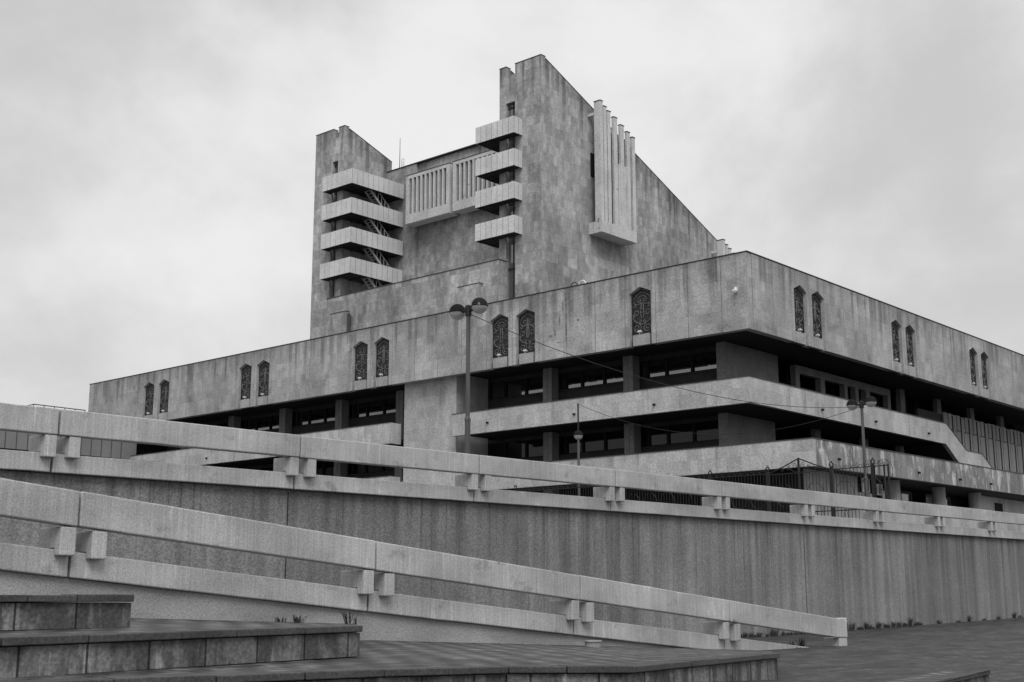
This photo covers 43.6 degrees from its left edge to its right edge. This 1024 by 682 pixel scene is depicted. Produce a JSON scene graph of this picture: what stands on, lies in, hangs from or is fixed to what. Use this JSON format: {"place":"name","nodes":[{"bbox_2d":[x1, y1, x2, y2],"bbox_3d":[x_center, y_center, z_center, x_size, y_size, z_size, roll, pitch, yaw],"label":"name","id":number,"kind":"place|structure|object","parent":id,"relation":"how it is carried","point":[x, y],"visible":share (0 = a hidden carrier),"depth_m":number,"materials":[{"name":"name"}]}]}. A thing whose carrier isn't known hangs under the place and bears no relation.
{"place":"outdoors","nodes":[
{"label":"outdoors","id":0,"kind":"place"},
{"bbox_2d":[0,448,165,462],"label":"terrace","id":1,"kind":"structure","parent":0,"point":[80,455],"depth_m":26.35,"materials":[{"name":"grey concrete"}]},
{"bbox_2d":[0,404,136,458],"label":"glazed wing","id":2,"kind":"structure","parent":1,"relation":"on","point":[88,447],"depth_m":113.90,"materials":[{"name":"grey glass"}]},
{"bbox_2d":[449,297,487,453],"bbox_3d":[-1.332,1.744,38.490,1.445,6.124,0.525,-10,-15,41],"label":"street lamp","id":3,"kind":"object","parent":1,"relation":"on","point":[478,305],"visible":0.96,"depth_m":38.61,"materials":[{"name":"metal"}]},
{"bbox_2d":[472,315,860,407],"bbox_3d":[7.261,1.527,48.401,0.022,0.973,25.883,-10,-15,41],"label":"overhead cable","id":4,"kind":"object","parent":3,"relation":"hanging from","point":[658,382],"visible":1,"depth_m":45.79,"materials":[{"name":"black metal"}]},
{"bbox_2d":[88,54,1023,518],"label":"theatre building","id":5,"kind":"structure","parent":1,"relation":"on","point":[534,200],"depth_m":95.45,"materials":[{"name":"concrete"}]},
{"bbox_2d":[144,383,153,418],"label":"ornamental window","id":6,"kind":"structure","parent":5,"relation":"in","point":[149,389],"depth_m":116.23,"materials":[{"name":"metal"}]},
{"bbox_2d":[159,380,169,420],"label":"ornamental window","id":7,"kind":"structure","parent":5,"relation":"in","point":[164,396],"depth_m":114.57,"materials":[{"name":"metal"}]},
{"bbox_2d":[212,423,227,426],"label":"window","id":8,"kind":"structure","parent":5,"relation":"in","point":[224,424],"depth_m":115.35,"materials":[{"name":"black glass"}]},
{"bbox_2d":[240,364,252,408],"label":"ornamental window","id":9,"kind":"structure","parent":5,"relation":"in","point":[246,371],"depth_m":106.82,"materials":[{"name":"metal"}]},
{"bbox_2d":[242,415,278,430],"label":"window","id":10,"kind":"structure","parent":5,"relation":"in","point":[272,422],"depth_m":111.53,"materials":[{"name":"black glass"}]},
{"bbox_2d":[253,467,272,470],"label":"window","id":11,"kind":"structure","parent":5,"relation":"in","point":[264,469],"depth_m":110.23,"materials":[{"name":"black glass"}]},
{"bbox_2d":[257,361,271,405],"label":"ornamental window","id":12,"kind":"structure","parent":5,"relation":"in","point":[264,367],"depth_m":105.26,"materials":[{"name":"metal"}]},
{"bbox_2d":[293,407,334,426],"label":"window","id":13,"kind":"structure","parent":5,"relation":"in","point":[326,414],"depth_m":106.97,"materials":[{"name":"black glass"}]},
{"bbox_2d":[316,461,333,475],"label":"window","id":14,"kind":"structure","parent":5,"relation":"in","point":[322,468],"depth_m":105.06,"materials":[{"name":"black glass"}]},
{"bbox_2d":[332,162,337,296],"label":"stair window","id":15,"kind":"structure","parent":5,"relation":"in","point":[336,165],"depth_m":133.91,"materials":[{"name":"black glass"}]},
{"bbox_2d":[354,342,367,390],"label":"ornamental window","id":16,"kind":"structure","parent":5,"relation":"in","point":[361,351],"depth_m":97.51,"materials":[{"name":"metal"}]},
{"bbox_2d":[348,463,394,474],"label":"window","id":17,"kind":"structure","parent":5,"relation":"in","point":[353,468],"depth_m":101.70,"materials":[{"name":"black glass"}]},
{"bbox_2d":[350,398,395,418],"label":"window","id":18,"kind":"structure","parent":5,"relation":"in","point":[388,406],"depth_m":102.25,"materials":[{"name":"black glass"}]},
{"bbox_2d":[376,338,391,387],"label":"ornamental window","id":19,"kind":"structure","parent":5,"relation":"in","point":[382,351],"depth_m":95.96,"materials":[{"name":"metal"}]},
{"bbox_2d":[493,315,510,369],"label":"ornamental window","id":20,"kind":"structure","parent":5,"relation":"in","point":[500,336],"depth_m":88.19,"materials":[{"name":"metal"}]},
{"bbox_2d":[508,103,514,298],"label":"stair window","id":21,"kind":"structure","parent":5,"relation":"in","point":[511,108],"depth_m":116.76,"materials":[{"name":"black glass"}]},
{"bbox_2d":[488,377,542,399],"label":"window","id":22,"kind":"structure","parent":5,"relation":"in","point":[529,386],"depth_m":92.40,"materials":[{"name":"black glass"}]},
{"bbox_2d":[488,439,542,458],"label":"window","id":23,"kind":"structure","parent":5,"relation":"in","point":[528,448],"depth_m":91.36,"materials":[{"name":"black glass"}]},
{"bbox_2d":[519,310,537,364],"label":"ornamental window","id":24,"kind":"structure","parent":5,"relation":"in","point":[527,319],"depth_m":86.63,"materials":[{"name":"metal"}]},
{"bbox_2d":[560,365,622,389],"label":"window","id":25,"kind":"structure","parent":5,"relation":"in","point":[599,376],"depth_m":87.89,"materials":[{"name":"black glass"}]},
{"bbox_2d":[560,430,623,454],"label":"window","id":26,"kind":"structure","parent":5,"relation":"in","point":[614,440],"depth_m":86.88,"materials":[{"name":"black glass"}]},
{"bbox_2d":[590,153,594,177],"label":"flank window","id":27,"kind":"structure","parent":5,"relation":"in","point":[592,156],"depth_m":121.01,"materials":[{"name":"black glass"}]},
{"bbox_2d":[632,288,654,347],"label":"ornamental window","id":28,"kind":"structure","parent":5,"relation":"in","point":[641,299],"depth_m":80.43,"materials":[{"name":"metal"}]},
{"bbox_2d":[641,351,716,378],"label":"window","id":29,"kind":"structure","parent":5,"relation":"in","point":[690,363],"depth_m":83.19,"materials":[{"name":"black glass"}]},
{"bbox_2d":[642,420,718,446],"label":"window","id":30,"kind":"structure","parent":5,"relation":"in","point":[709,431],"depth_m":82.30,"materials":[{"name":"black glass"}]},
{"bbox_2d":[791,287,805,345],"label":"ornamental window","id":31,"kind":"structure","parent":5,"relation":"in","point":[798,296],"depth_m":80.02,"materials":[{"name":"metal"}]},
{"bbox_2d":[809,293,823,350],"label":"ornamental window","id":32,"kind":"structure","parent":5,"relation":"in","point":[816,306],"depth_m":81.70,"materials":[{"name":"metal"}]},
{"bbox_2d":[861,478,869,492],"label":"small window","id":33,"kind":"structure","parent":5,"relation":"in","point":[861,478],"depth_m":78.74,"materials":[{"name":"white paint"}]},
{"bbox_2d":[876,484,882,495],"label":"small window","id":34,"kind":"structure","parent":5,"relation":"in","point":[880,492],"depth_m":80.35,"materials":[{"name":"grey glass"}]},
{"bbox_2d":[889,321,901,373],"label":"ornamental window","id":35,"kind":"structure","parent":5,"relation":"in","point":[895,337],"depth_m":90.04,"materials":[{"name":"metal"}]},
{"bbox_2d":[879,488,911,501],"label":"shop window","id":36,"kind":"structure","parent":5,"relation":"in","point":[905,496],"depth_m":85.31,"materials":[{"name":"grey glass"}]},
{"bbox_2d":[902,326,915,377],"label":"ornamental window","id":37,"kind":"structure","parent":5,"relation":"in","point":[909,344],"depth_m":91.72,"materials":[{"name":"metal"}]},
{"bbox_2d":[923,494,950,505],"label":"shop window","id":38,"kind":"structure","parent":5,"relation":"in","point":[927,498],"depth_m":88.14,"materials":[{"name":"black glass"}]},
{"bbox_2d":[968,349,978,395],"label":"ornamental window","id":39,"kind":"structure","parent":5,"relation":"in","point":[972,359],"depth_m":100.07,"materials":[{"name":"metal"}]},
{"bbox_2d":[978,354,989,399],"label":"ornamental window","id":40,"kind":"structure","parent":5,"relation":"in","point":[983,361],"depth_m":101.68,"materials":[{"name":"metal"}]},
{"bbox_2d":[573,404,582,495],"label":"street lamp","id":41,"kind":"object","parent":1,"relation":"on","point":[578,435],"visible":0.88,"depth_m":68.75,"materials":[{"name":"metal"}]},
{"bbox_2d":[579,404,858,433],"bbox_3d":[9.712,3.530,63.552,16.588,2.498,0.022,-10,-15,41],"label":"overhead cable","id":42,"kind":"object","parent":41,"relation":"hanging from","point":[735,433],"visible":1,"depth_m":62.25,"materials":[{"name":"black metal"}]},
{"bbox_2d":[514,465,770,511],"bbox_3d":[5.762,7.894,61.342,15.144,2.857,0.234,-10,-15,41],"label":"iron fence","id":43,"kind":"object","parent":1,"relation":"on","point":[710,477],"visible":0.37,"depth_m":58.76,"materials":[{"name":"black metal"}]},
{"bbox_2d":[769,458,830,515],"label":"iron gate","id":44,"kind":"structure","parent":43,"relation":"attached to","point":[798,465],"depth_m":55.64,"materials":[{"name":"black metal"}]},
{"bbox_2d":[829,457,892,518],"bbox_3d":[14.657,6.343,53.615,2.910,2.857,0.234,-10,-15,41],"label":"iron fence","id":45,"kind":"object","parent":1,"relation":"on","point":[872,479],"visible":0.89,"depth_m":53.60,"materials":[{"name":"black metal"}]},
{"bbox_2d":[846,396,876,510],"bbox_3d":[15.853,5.551,57.463,1.445,6.124,0.525,-10,-15,41],"label":"street lamp","id":46,"kind":"object","parent":1,"relation":"on","point":[870,401],"visible":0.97,"depth_m":57.63,"materials":[{"name":"metal"}]},
{"bbox_2d":[885,512,1023,531],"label":"wall","id":47,"kind":"structure","parent":1,"relation":"on","point":[905,518],"depth_m":60.88,"materials":[{"name":"concrete"}]},
{"bbox_2d":[0,0,1023,411],"label":"sky","id":48,"kind":"structure","parent":0,"point":[158,157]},
{"bbox_2d":[719,617,1023,681],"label":"paved plaza","id":49,"kind":"structure","parent":0,"point":[868,655],"depth_m":33.67,"materials":[{"name":"grey concrete"}]},
{"bbox_2d":[0,640,780,681],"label":"stone terrace","id":50,"kind":"structure","parent":49,"relation":"on","point":[395,661],"depth_m":16.27,"materials":[{"name":"stone"}]},
{"bbox_2d":[0,618,362,677],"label":"stone terrace","id":51,"kind":"structure","parent":50,"relation":"on","point":[144,643],"depth_m":14.55,"materials":[{"name":"stone"}]},
{"bbox_2d":[0,594,133,629],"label":"stone terrace","id":52,"kind":"structure","parent":51,"relation":"on","point":[33,612],"depth_m":15.09,"materials":[{"name":"stone"}]},
{"bbox_2d":[274,617,285,622],"bbox_3d":[-3.898,4.686,21.531,0.246,0.123,0.222,2,-12,-11],"label":"weed tuft","id":53,"kind":"object","parent":51,"relation":"on","point":[276,620],"visible":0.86,"depth_m":21.52,"materials":[{"name":"grey plant"}]},
{"bbox_2d":[292,614,306,622],"bbox_3d":[-3.642,4.731,21.812,0.311,0.165,0.246,7,-13,-31],"label":"weed tuft","id":54,"kind":"object","parent":51,"relation":"on","point":[296,620],"visible":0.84,"depth_m":21.74,"materials":[{"name":"grey plant"}]},
{"bbox_2d":[338,609,357,623],"bbox_3d":[-2.795,4.705,21.870,0.244,0.259,0.456,-22,-25,62],"label":"weed tuft","id":55,"kind":"object","parent":51,"relation":"on","point":[345,617],"visible":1,"depth_m":21.79,"materials":[{"name":"grey plant"}]},
{"bbox_2d":[584,640,601,646],"bbox_3d":[1.715,6.481,27.128,0.390,0.265,0.390,-10,-15,41],"label":"pipe stub","id":56,"kind":"object","parent":50,"relation":"on","point":[592,643],"visible":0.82,"depth_m":27.00,"materials":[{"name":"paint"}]},
{"bbox_2d":[795,637,806,646],"bbox_3d":[8.040,8.358,35.498,0.380,0.299,0.484,-10,-15,41],"label":"weed tuft","id":57,"kind":"object","parent":49,"relation":"on","point":[802,643],"visible":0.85,"depth_m":35.41,"materials":[{"name":"grey plant"}]},
{"bbox_2d":[848,621,855,629],"bbox_3d":[13.110,10.935,49.202,0.420,0.391,0.544,-10,-15,41],"label":"weed tuft","id":58,"kind":"object","parent":49,"relation":"on","point":[853,627],"visible":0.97,"depth_m":49.14,"materials":[{"name":"grey plant"}]},
{"bbox_2d":[906,617,913,625],"bbox_3d":[16.517,11.607,53.033,0.440,0.415,0.491,-1,-11,4],"label":"weed tuft","id":59,"kind":"object","parent":49,"relation":"on","point":[910,622],"visible":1,"depth_m":52.97,"materials":[{"name":"grey plant"}]},
{"bbox_2d":[894,641,1023,681],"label":"paved slope","id":60,"kind":"structure","parent":0,"point":[1004,662],"depth_m":30.38,"materials":[{"name":"grey concrete"}]},
{"label":"ground","id":61,"kind":"structure","parent":0,"visible":0},
{"bbox_2d":[0,571,679,647],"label":"ramp wall","id":62,"kind":"structure","parent":61,"relation":"on","point":[155,603],"depth_m":21.86,"materials":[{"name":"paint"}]},
{"bbox_2d":[0,478,846,649],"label":"concrete parapet","id":63,"kind":"structure","parent":62,"relation":"on","point":[69,551],"depth_m":23.02,"materials":[{"name":"grey concrete"}]},
{"bbox_2d":[0,470,1023,637],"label":"retaining wall","id":64,"kind":"structure","parent":61,"relation":"on","point":[860,577],"depth_m":39.32,"materials":[{"name":"grey concrete"}]},
{"bbox_2d":[0,402,1023,539],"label":"concrete parapet","id":65,"kind":"structure","parent":64,"relation":"on","point":[49,451],"depth_m":32.36,"materials":[{"name":"grey concrete"}]},
{"bbox_2d":[885,670,990,681],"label":"stone terrace","id":66,"kind":"structure","parent":61,"relation":"on","point":[946,675],"depth_m":22.28,"materials":[{"name":"stone"}]}
]}

